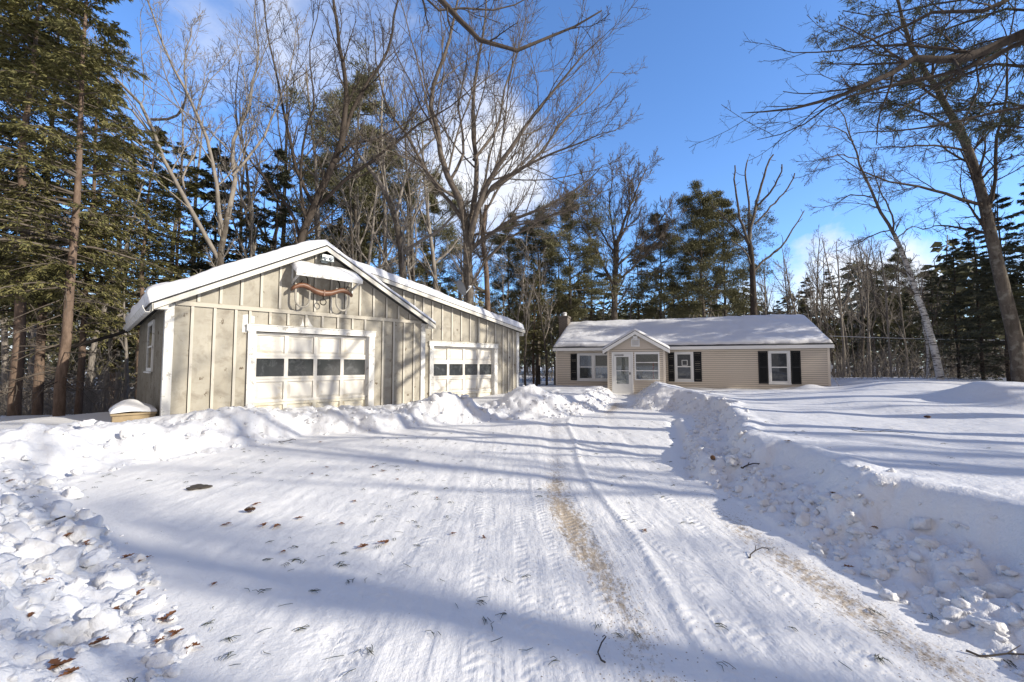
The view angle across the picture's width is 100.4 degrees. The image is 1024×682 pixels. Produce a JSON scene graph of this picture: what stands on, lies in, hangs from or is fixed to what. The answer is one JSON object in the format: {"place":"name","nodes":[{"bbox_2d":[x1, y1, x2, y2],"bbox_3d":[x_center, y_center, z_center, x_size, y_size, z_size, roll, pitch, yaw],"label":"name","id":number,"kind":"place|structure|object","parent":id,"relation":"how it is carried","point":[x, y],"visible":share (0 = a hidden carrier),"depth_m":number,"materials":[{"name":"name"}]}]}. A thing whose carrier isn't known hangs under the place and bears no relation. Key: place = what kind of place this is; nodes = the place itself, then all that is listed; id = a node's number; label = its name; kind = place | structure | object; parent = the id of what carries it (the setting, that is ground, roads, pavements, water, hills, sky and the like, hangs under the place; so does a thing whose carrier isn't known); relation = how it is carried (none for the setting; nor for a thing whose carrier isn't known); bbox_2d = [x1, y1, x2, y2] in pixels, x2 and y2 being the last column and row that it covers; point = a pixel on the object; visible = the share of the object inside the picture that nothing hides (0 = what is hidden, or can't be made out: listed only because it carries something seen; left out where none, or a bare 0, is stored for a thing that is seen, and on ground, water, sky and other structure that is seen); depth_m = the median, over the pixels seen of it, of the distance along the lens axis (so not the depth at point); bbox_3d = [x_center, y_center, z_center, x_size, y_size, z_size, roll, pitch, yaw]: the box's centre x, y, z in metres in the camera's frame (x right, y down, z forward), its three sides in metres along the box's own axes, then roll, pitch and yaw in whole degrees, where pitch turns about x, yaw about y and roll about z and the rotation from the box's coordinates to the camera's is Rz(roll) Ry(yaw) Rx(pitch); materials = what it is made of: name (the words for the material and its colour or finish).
{"place":"outdoors","nodes":[
{"label":"outdoors","id":0,"kind":"place"},
{"bbox_2d":[0,366,1023,486],"bbox_3d":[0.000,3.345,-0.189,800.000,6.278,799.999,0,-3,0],"label":"snow field","id":1,"kind":"structure","parent":0,"point":[969,422],"depth_m":8.10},
{"bbox_2d":[0,169,35,414],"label":"sapling","id":2,"kind":"object","parent":1,"relation":"on","point":[4,339],"visible":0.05,"depth_m":21.84,"materials":[{"name":"brown plant"}]},
{"bbox_2d":[0,0,102,396],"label":"hemlock tree","id":3,"kind":"object","parent":1,"relation":"on","point":[12,130],"visible":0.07,"depth_m":14.26,"materials":[{"name":"green plant"}]},
{"bbox_2d":[0,0,153,414],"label":"hemlock tree","id":4,"kind":"object","parent":1,"relation":"on","point":[37,405],"visible":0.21,"depth_m":14.57,"materials":[{"name":"green plant"}]},
{"bbox_2d":[0,0,156,415],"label":"hemlock tree","id":5,"kind":"object","parent":1,"relation":"on","point":[30,30],"visible":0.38,"depth_m":13.05,"materials":[{"name":"green plant"}]},
{"bbox_2d":[2,38,163,414],"bbox_3d":[-15.144,-3.905,15.494,5.012,14.513,4.673,-2,-4,33],"label":"hemlock tree","id":6,"kind":"object","parent":1,"relation":"on","point":[81,367],"visible":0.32,"depth_m":15.13,"materials":[{"name":"green plant"}]},
{"bbox_2d":[0,112,180,407],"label":"hemlock tree","id":7,"kind":"object","parent":1,"relation":"on","point":[143,162],"visible":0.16,"depth_m":22.83,"materials":[{"name":"green plant"}]},
{"bbox_2d":[0,0,204,416],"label":"hemlock tree","id":8,"kind":"object","parent":1,"relation":"on","point":[56,70],"visible":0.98,"depth_m":12.09,"materials":[{"name":"green plant"}]},
{"bbox_2d":[102,250,130,399],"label":"sapling","id":9,"kind":"object","parent":1,"relation":"on","point":[125,346],"visible":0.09,"depth_m":17.83,"materials":[{"name":"brown plant"}]},
{"bbox_2d":[84,178,164,412],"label":"sapling","id":10,"kind":"object","parent":1,"relation":"on","point":[91,360],"visible":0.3,"depth_m":19.16,"materials":[{"name":"brown plant"}]},
{"bbox_2d":[108,399,156,421],"bbox_3d":[-7.946,1.610,8.934,0.730,0.789,0.890,3,-5,-45],"label":"wooden box","id":11,"kind":"object","parent":1,"relation":"on","point":[127,409],"visible":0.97,"depth_m":8.68,"materials":[{"name":"brown wood"}]},
{"bbox_2d":[72,125,197,399],"bbox_3d":[-18.608,-3.251,21.524,6.523,15.615,5.762,2,-4,-33],"label":"hemlock tree","id":12,"kind":"object","parent":1,"relation":"on","point":[158,204],"visible":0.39,"depth_m":21.59,"materials":[{"name":"green plant"}]},
{"bbox_2d":[0,0,311,272],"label":"maple tree","id":13,"kind":"object","parent":1,"relation":"on","point":[223,226],"visible":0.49,"depth_m":18.18,"materials":[{"name":"brown plant"}]},
{"bbox_2d":[108,142,231,380],"bbox_3d":[-18.811,-2.914,23.829,7.663,17.147,7.145,-1,-3,19],"label":"hemlock tree","id":14,"kind":"object","parent":1,"relation":"on","point":[192,186],"visible":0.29,"depth_m":24.21,"materials":[{"name":"green plant"}]},
{"bbox_2d":[151,117,213,282],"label":"sapling","id":15,"kind":"object","parent":1,"relation":"on","point":[195,198],"visible":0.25,"depth_m":29.08,"materials":[{"name":"brown plant"}]},
{"bbox_2d":[128,140,256,350],"bbox_3d":[-19.507,-3.744,27.613,6.346,19.634,6.808,0,-3,-3],"label":"fir tree","id":16,"kind":"object","parent":1,"relation":"on","point":[206,181],"visible":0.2,"depth_m":27.69,"materials":[{"name":"green plant"}]},
{"bbox_2d":[215,180,273,264],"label":"hemlock tree","id":17,"kind":"object","parent":1,"relation":"on","point":[243,239],"visible":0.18,"depth_m":29.06,"materials":[{"name":"green plant"}]},
{"bbox_2d":[208,95,285,259],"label":"bare tree","id":18,"kind":"object","parent":1,"relation":"on","point":[252,239],"visible":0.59,"depth_m":24.77,"materials":[{"name":"brown plant"}]},
{"bbox_2d":[238,146,301,254],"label":"fir tree","id":19,"kind":"object","parent":1,"relation":"on","point":[284,176],"visible":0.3,"depth_m":25.48,"materials":[{"name":"green plant"}]},
{"bbox_2d":[216,50,344,246],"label":"bare tree","id":20,"kind":"object","parent":1,"relation":"on","point":[283,232],"visible":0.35,"depth_m":29.74,"materials":[{"name":"brown plant"}]},
{"bbox_2d":[255,125,311,254],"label":"sapling","id":21,"kind":"object","parent":1,"relation":"on","point":[283,192],"visible":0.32,"depth_m":28.34,"materials":[{"name":"brown plant"}]},
{"bbox_2d":[73,239,524,415],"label":"garage","id":22,"kind":"structure","parent":1,"relation":"on","point":[243,332],"depth_m":10.92,"materials":[{"name":"paint"}]},
{"bbox_2d":[143,319,154,372],"bbox_3d":[-9.136,0.154,10.752,0.088,1.300,1.430,3,-5,-45],"label":"window","id":23,"kind":"structure","parent":22,"relation":"in","point":[151,325],"depth_m":10.70,"materials":[{"name":"white glass"}]},
{"bbox_2d":[254,332,366,409],"bbox_3d":[-5.072,0.957,10.958,2.770,2.220,0.060,3,-5,-45],"label":"garage door","id":24,"kind":"structure","parent":22,"relation":"in","point":[292,370],"depth_m":10.86,"materials":[{"name":"paint"}]},
{"bbox_2d":[290,276,352,311],"bbox_3d":[-4.870,-1.230,10.941,1.500,0.874,0.278,3,-5,-45],"label":"ox yoke","id":25,"kind":"object","parent":22,"relation":"hanging from","point":[316,291],"visible":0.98,"depth_m":10.80,"materials":[{"name":"red wood"}]},
{"bbox_2d":[434,346,491,397],"bbox_3d":[-1.696,1.255,14.838,2.660,2.060,0.060,3,-5,-45],"label":"garage door","id":26,"kind":"structure","parent":22,"relation":"in","point":[460,371],"depth_m":14.83,"materials":[{"name":"paint"}]},
{"bbox_2d":[289,64,349,248],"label":"sapling","id":27,"kind":"object","parent":1,"relation":"on","point":[317,176],"visible":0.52,"depth_m":27.31,"materials":[{"name":"brown plant"}]},
{"bbox_2d":[280,147,382,263],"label":"pine tree","id":28,"kind":"object","parent":1,"relation":"on","point":[331,202],"visible":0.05,"depth_m":35.05,"materials":[{"name":"green plant"}]},
{"bbox_2d":[315,133,368,260],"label":"bare tree","id":29,"kind":"object","parent":1,"relation":"on","point":[351,246],"visible":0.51,"depth_m":25.53,"materials":[{"name":"brown plant"}]},
{"bbox_2d":[186,0,507,244],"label":"maple tree","id":30,"kind":"object","parent":1,"relation":"on","point":[303,232],"visible":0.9,"depth_m":19.33,"materials":[{"name":"brown plant"}]},
{"bbox_2d":[261,36,441,265],"bbox_3d":[-11.115,-8.023,29.602,10.798,24.072,10.382,-1,-3,16],"label":"pine tree","id":31,"kind":"object","parent":1,"relation":"on","point":[366,179],"visible":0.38,"depth_m":28.99,"materials":[{"name":"green plant"}]},
{"bbox_2d":[340,155,393,272],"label":"sapling","id":32,"kind":"object","parent":1,"relation":"on","point":[368,260],"visible":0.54,"depth_m":25.26,"materials":[{"name":"brown plant"}]},
{"bbox_2d":[320,93,430,271],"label":"bare tree","id":33,"kind":"object","parent":1,"relation":"on","point":[354,211],"visible":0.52,"depth_m":27.76,"materials":[{"name":"brown plant"}]},
{"bbox_2d":[327,126,432,286],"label":"pine tree","id":34,"kind":"object","parent":1,"relation":"on","point":[390,185],"visible":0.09,"depth_m":33.31,"materials":[{"name":"green plant"}]},
{"bbox_2d":[356,75,405,271],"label":"sapling","id":35,"kind":"object","parent":1,"relation":"on","point":[384,220],"visible":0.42,"depth_m":30.13,"materials":[{"name":"brown plant"}]},
{"bbox_2d":[372,67,430,279],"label":"bare tree","id":36,"kind":"object","parent":1,"relation":"on","point":[401,100],"visible":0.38,"depth_m":32.72,"materials":[{"name":"brown plant"}]},
{"bbox_2d":[299,50,525,278],"bbox_3d":[-5.804,-6.288,22.462,13.060,18.463,6.001,0,-3,0],"label":"maple tree","id":37,"kind":"object","parent":1,"relation":"on","point":[400,238],"visible":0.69,"depth_m":22.26,"materials":[{"name":"brown plant"}]},
{"bbox_2d":[386,124,442,281],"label":"bare tree","id":38,"kind":"object","parent":1,"relation":"on","point":[413,259],"visible":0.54,"depth_m":29.65,"materials":[{"name":"brown plant"}]},
{"bbox_2d":[405,112,462,290],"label":"sapling","id":39,"kind":"object","parent":1,"relation":"on","point":[434,262],"visible":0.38,"depth_m":32.08,"materials":[{"name":"brown plant"}]},
{"bbox_2d":[391,170,479,295],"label":"pine tree","id":40,"kind":"object","parent":1,"relation":"on","point":[448,231],"visible":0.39,"depth_m":35.85,"materials":[{"name":"green plant"}]},
{"bbox_2d":[409,175,505,300],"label":"bare tree","id":41,"kind":"object","parent":1,"relation":"on","point":[458,268],"visible":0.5,"depth_m":26.91,"materials":[{"name":"brown plant"}]},
{"bbox_2d":[296,0,650,305],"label":"oak tree","id":42,"kind":"object","parent":1,"relation":"on","point":[469,222],"visible":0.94,"depth_m":20.01,"materials":[{"name":"brown plant"}]},
{"bbox_2d":[488,249,510,315],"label":"bare tree","id":43,"kind":"object","parent":1,"relation":"on","point":[502,289],"visible":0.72,"depth_m":27.26,"materials":[{"name":"brown plant"}]},
{"bbox_2d":[0,323,1005,416],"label":"brush","id":44,"kind":"object","parent":1,"relation":"on","point":[70,404],"visible":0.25,"depth_m":21.98,"materials":[{"name":"brown plant"}]},
{"bbox_2d":[472,211,536,320],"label":"pine tree","id":45,"kind":"object","parent":1,"relation":"on","point":[507,276],"visible":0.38,"depth_m":35.59,"materials":[{"name":"green plant"}]},
{"bbox_2d":[0,381,1023,681],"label":"snow bank","id":46,"kind":"structure","parent":1,"relation":"on","point":[938,493],"depth_m":4.24,"materials":[{"name":"snow"}]},
{"bbox_2d":[0,381,1023,681],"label":"snow lumps","id":47,"kind":"object","parent":46,"relation":"on","point":[94,621],"visible":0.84,"depth_m":2.82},
{"bbox_2d":[0,218,1023,395],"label":"distant woods","id":48,"kind":"object","parent":1,"relation":"on","point":[938,267],"visible":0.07,"depth_m":43.60,"materials":[{"name":"brown plant"}]},
{"bbox_2d":[441,60,582,311],"bbox_3d":[0.152,-6.450,24.043,7.997,18.448,5.842,0,-3,0],"label":"red maple","id":49,"kind":"object","parent":1,"relation":"on","point":[484,214],"visible":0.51,"depth_m":22.75,"materials":[{"name":"plant"}]},
{"bbox_2d":[422,0,609,52],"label":"oak tree","id":50,"kind":"object","parent":1,"relation":"on","point":[457,17],"visible":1,"depth_m":5.70,"materials":[{"name":"brown plant"}]},
{"bbox_2d":[504,239,537,385],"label":"bare tree","id":51,"kind":"object","parent":1,"relation":"on","point":[526,297],"visible":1,"depth_m":25.68,"materials":[{"name":"brown plant"}]},
{"bbox_2d":[518,259,558,383],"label":"hemlock tree","id":52,"kind":"object","parent":1,"relation":"on","point":[534,336],"visible":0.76,"depth_m":28.93,"materials":[{"name":"green plant"}]},
{"bbox_2d":[519,245,558,384],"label":"bare tree","id":53,"kind":"object","parent":1,"relation":"on","point":[544,338],"visible":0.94,"depth_m":27.36,"materials":[{"name":"brown plant"}]},
{"bbox_2d":[497,204,586,384],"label":"pine tree","id":54,"kind":"object","parent":1,"relation":"on","point":[517,255],"visible":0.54,"depth_m":32.73,"materials":[{"name":"green plant"}]},
{"bbox_2d":[530,229,561,385],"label":"bare tree","id":55,"kind":"object","parent":1,"relation":"on","point":[536,375],"visible":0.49,"depth_m":31.52,"materials":[{"name":"brown plant"}]},
{"bbox_2d":[524,187,621,322],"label":"pine tree","id":56,"kind":"object","parent":1,"relation":"on","point":[561,284],"visible":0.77,"depth_m":30.71,"materials":[{"name":"green plant"}]},
{"bbox_2d":[573,233,620,321],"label":"hemlock tree","id":57,"kind":"object","parent":1,"relation":"on","point":[594,318],"visible":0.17,"depth_m":36.05,"materials":[{"name":"green plant"}]},
{"bbox_2d":[553,146,688,319],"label":"oak tree","id":58,"kind":"object","parent":1,"relation":"on","point":[615,248],"visible":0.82,"depth_m":32.18,"materials":[{"name":"brown plant"}]},
{"bbox_2d":[618,243,658,319],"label":"hemlock tree","id":59,"kind":"object","parent":1,"relation":"on","point":[637,300],"visible":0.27,"depth_m":37.13,"materials":[{"name":"green plant"}]},
{"bbox_2d":[624,212,709,318],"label":"pine tree","id":60,"kind":"object","parent":1,"relation":"on","point":[645,285],"visible":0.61,"depth_m":33.43,"materials":[{"name":"green plant"}]},
{"bbox_2d":[553,312,838,393],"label":"ranch house","id":61,"kind":"structure","parent":1,"relation":"on","point":[772,351],"depth_m":21.83,"materials":[{"name":"beige plastic"}]},
{"bbox_2d":[577,353,607,380],"bbox_3d":[4.537,1.454,23.720,1.860,1.560,0.170,-1,-3,20],"label":"window","id":62,"kind":"structure","parent":61,"relation":"in","point":[590,366],"depth_m":23.75,"materials":[{"name":"white plastic"}]},
{"bbox_2d":[614,354,631,393],"bbox_3d":[5.612,1.722,21.663,0.870,2.135,0.095,-1,-3,20],"label":"storm door","id":63,"kind":"structure","parent":61,"relation":"in","point":[618,388],"depth_m":21.65,"materials":[{"name":"white plastic"}]},
{"bbox_2d":[616,357,631,383],"bbox_3d":[5.675,1.704,21.833,0.960,2.230,0.055,-1,-3,20],"label":"inner door","id":64,"kind":"structure","parent":61,"relation":"in","point":[622,363],"depth_m":21.83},
{"bbox_2d":[674,352,693,381],"bbox_3d":[8.913,1.344,22.112,0.950,1.560,0.135,-1,-3,20],"label":"window","id":65,"kind":"structure","parent":61,"relation":"in","point":[684,367],"depth_m":22.11,"materials":[{"name":"white plastic"}]},
{"bbox_2d":[768,351,791,384],"bbox_3d":[12.935,1.287,20.649,0.970,1.630,0.135,-1,-3,20],"label":"window","id":66,"kind":"structure","parent":61,"relation":"in","point":[779,365],"depth_m":20.65,"materials":[{"name":"white plastic"}]},
{"bbox_2d":[656,179,758,317],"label":"pine tree","id":67,"kind":"object","parent":1,"relation":"on","point":[702,225],"visible":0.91,"depth_m":31.83,"materials":[{"name":"green plant"}]},
{"bbox_2d":[683,188,778,316],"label":"pine tree","id":68,"kind":"object","parent":1,"relation":"on","point":[725,203],"visible":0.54,"depth_m":32.96,"materials":[{"name":"green plant"}]},
{"bbox_2d":[712,154,804,314],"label":"dead tree","id":69,"kind":"object","parent":1,"relation":"on","point":[747,236],"visible":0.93,"depth_m":29.36,"materials":[{"name":"brown wood"}]},
{"bbox_2d":[764,244,795,314],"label":"bare tree","id":70,"kind":"object","parent":1,"relation":"on","point":[782,280],"visible":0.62,"depth_m":38.51,"materials":[{"name":"brown plant"}]},
{"bbox_2d":[763,264,799,314],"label":"bare tree","id":71,"kind":"object","parent":1,"relation":"on","point":[789,301],"visible":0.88,"depth_m":33.84,"materials":[{"name":"brown plant"}]},
{"bbox_2d":[797,276,823,329],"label":"fir tree","id":72,"kind":"object","parent":1,"relation":"on","point":[802,309],"visible":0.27,"depth_m":36.00,"materials":[{"name":"green plant"}]},
{"bbox_2d":[801,266,824,330],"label":"bare tree","id":73,"kind":"object","parent":1,"relation":"on","point":[814,307],"visible":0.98,"depth_m":27.63,"materials":[{"name":"brown plant"}]},
{"bbox_2d":[805,252,834,375],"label":"bare tree","id":74,"kind":"object","parent":1,"relation":"on","point":[825,323],"visible":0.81,"depth_m":30.52,"materials":[{"name":"brown plant"}]},
{"bbox_2d":[804,226,856,325],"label":"bare tree","id":75,"kind":"object","parent":1,"relation":"on","point":[817,261],"visible":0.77,"depth_m":36.14,"materials":[{"name":"brown plant"}]},
{"bbox_2d":[811,236,850,376],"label":"sapling","id":76,"kind":"object","parent":1,"relation":"on","point":[845,332],"visible":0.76,"depth_m":35.66,"materials":[{"name":"brown plant"}]},
{"bbox_2d":[812,269,853,370],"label":"hemlock tree","id":77,"kind":"object","parent":1,"relation":"on","point":[830,321],"visible":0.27,"depth_m":37.01,"materials":[{"name":"plant"}]},
{"bbox_2d":[821,241,855,376],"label":"sapling","id":78,"kind":"object","parent":1,"relation":"on","point":[841,321],"visible":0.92,"depth_m":28.83,"materials":[{"name":"brown plant"}]},
{"bbox_2d":[835,239,872,376],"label":"bare tree","id":79,"kind":"object","parent":1,"relation":"on","point":[863,317],"visible":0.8,"depth_m":31.32,"materials":[{"name":"brown plant"}]},
{"bbox_2d":[686,0,1023,165],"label":"oak tree","id":80,"kind":"object","parent":1,"relation":"on","point":[981,53],"visible":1,"depth_m":8.88,"materials":[{"name":"brown plant"}]},
{"bbox_2d":[830,234,879,375],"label":"bare tree","id":81,"kind":"object","parent":1,"relation":"on","point":[872,325],"visible":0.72,"depth_m":36.10,"materials":[{"name":"brown plant"}]},
{"bbox_2d":[844,283,870,377],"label":"bare tree","id":82,"kind":"object","parent":1,"relation":"on","point":[851,323],"visible":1,"depth_m":26.95,"materials":[{"name":"brown plant"}]},
{"bbox_2d":[850,255,880,376],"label":"sapling","id":83,"kind":"object","parent":1,"relation":"on","point":[868,325],"visible":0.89,"depth_m":27.83,"materials":[{"name":"brown plant"}]},
{"bbox_2d":[851,224,883,363],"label":"bare tree","id":84,"kind":"object","parent":1,"relation":"on","point":[872,263],"visible":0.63,"depth_m":37.75,"materials":[{"name":"brown plant"}]},
{"bbox_2d":[790,102,954,379],"bbox_3d":[18.255,-4.966,21.306,10.531,14.995,4.073,0,-3,0],"label":"birch tree","id":85,"kind":"object","parent":1,"relation":"on","point":[935,354],"visible":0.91,"depth_m":21.17,"materials":[{"name":"white plant"}]},
{"bbox_2d":[864,228,906,377],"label":"sapling","id":86,"kind":"object","parent":1,"relation":"on","point":[886,307],"visible":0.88,"depth_m":24.18,"materials":[{"name":"brown plant"}]},
{"bbox_2d":[855,247,927,371],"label":"pine tree","id":87,"kind":"object","parent":1,"relation":"on","point":[891,258],"visible":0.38,"depth_m":37.99,"materials":[{"name":"green plant"}]},
{"bbox_2d":[874,264,908,375],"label":"bare tree","id":88,"kind":"object","parent":1,"relation":"on","point":[891,302],"visible":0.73,"depth_m":30.42,"materials":[{"name":"brown plant"}]},
{"bbox_2d":[871,243,925,373],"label":"bare tree","id":89,"kind":"object","parent":1,"relation":"on","point":[895,321],"visible":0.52,"depth_m":33.31,"materials":[{"name":"brown plant"}]},
{"bbox_2d":[789,0,1023,381],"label":"ash tree","id":90,"kind":"object","parent":1,"relation":"on","point":[1009,312],"visible":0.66,"depth_m":17.12,"materials":[{"name":"plant"}]},
{"bbox_2d":[891,290,929,376],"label":"fir tree","id":91,"kind":"object","parent":1,"relation":"on","point":[909,313],"visible":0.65,"depth_m":31.20,"materials":[{"name":"green plant"}]},
{"bbox_2d":[803,0,1023,153],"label":"pine tree","id":92,"kind":"object","parent":1,"relation":"on","point":[901,116],"visible":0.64,"depth_m":11.57,"materials":[{"name":"brown wood"}]},
{"bbox_2d":[906,273,942,378],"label":"sapling","id":93,"kind":"object","parent":1,"relation":"on","point":[927,348],"visible":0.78,"depth_m":23.54,"materials":[{"name":"plant"}]},
{"bbox_2d":[909,270,955,374],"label":"fir tree","id":94,"kind":"object","parent":1,"relation":"on","point":[933,301],"visible":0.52,"depth_m":28.18,"materials":[{"name":"green plant"}]},
{"bbox_2d":[915,237,996,377],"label":"fir tree","id":95,"kind":"object","parent":1,"relation":"on","point":[953,275],"visible":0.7,"depth_m":24.20,"materials":[{"name":"green plant"}]},
{"bbox_2d":[942,227,1005,378],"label":"fir tree","id":96,"kind":"object","parent":1,"relation":"on","point":[978,320],"visible":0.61,"depth_m":22.36,"materials":[{"name":"green plant"}]},
{"bbox_2d":[958,186,1023,380],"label":"fir tree","id":97,"kind":"object","parent":1,"relation":"on","point":[987,277],"visible":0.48,"depth_m":19.88,"materials":[{"name":"green plant"}]},
{"bbox_2d":[963,254,1021,377],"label":"fir tree","id":98,"kind":"object","parent":1,"relation":"on","point":[986,335],"visible":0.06,"depth_m":27.18,"materials":[{"name":"green plant"}]},
{"bbox_2d":[979,173,1023,377],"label":"fir tree","id":99,"kind":"object","parent":1,"relation":"on","point":[1015,270],"visible":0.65,"depth_m":18.55,"materials":[{"name":"green plant"}]},
{"bbox_2d":[0,0,1023,366],"label":"sky","id":100,"kind":"structure","parent":0,"point":[697,60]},
{"bbox_2d":[58,393,1023,681],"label":"driveway","id":101,"kind":"structure","parent":0,"point":[670,575],"depth_m":3.05,"materials":[{"name":"snow"}]},
{"bbox_2d":[2,395,1017,681],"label":"fallen needles","id":102,"kind":"object","parent":101,"relation":"on","point":[1010,663],"depth_m":2.61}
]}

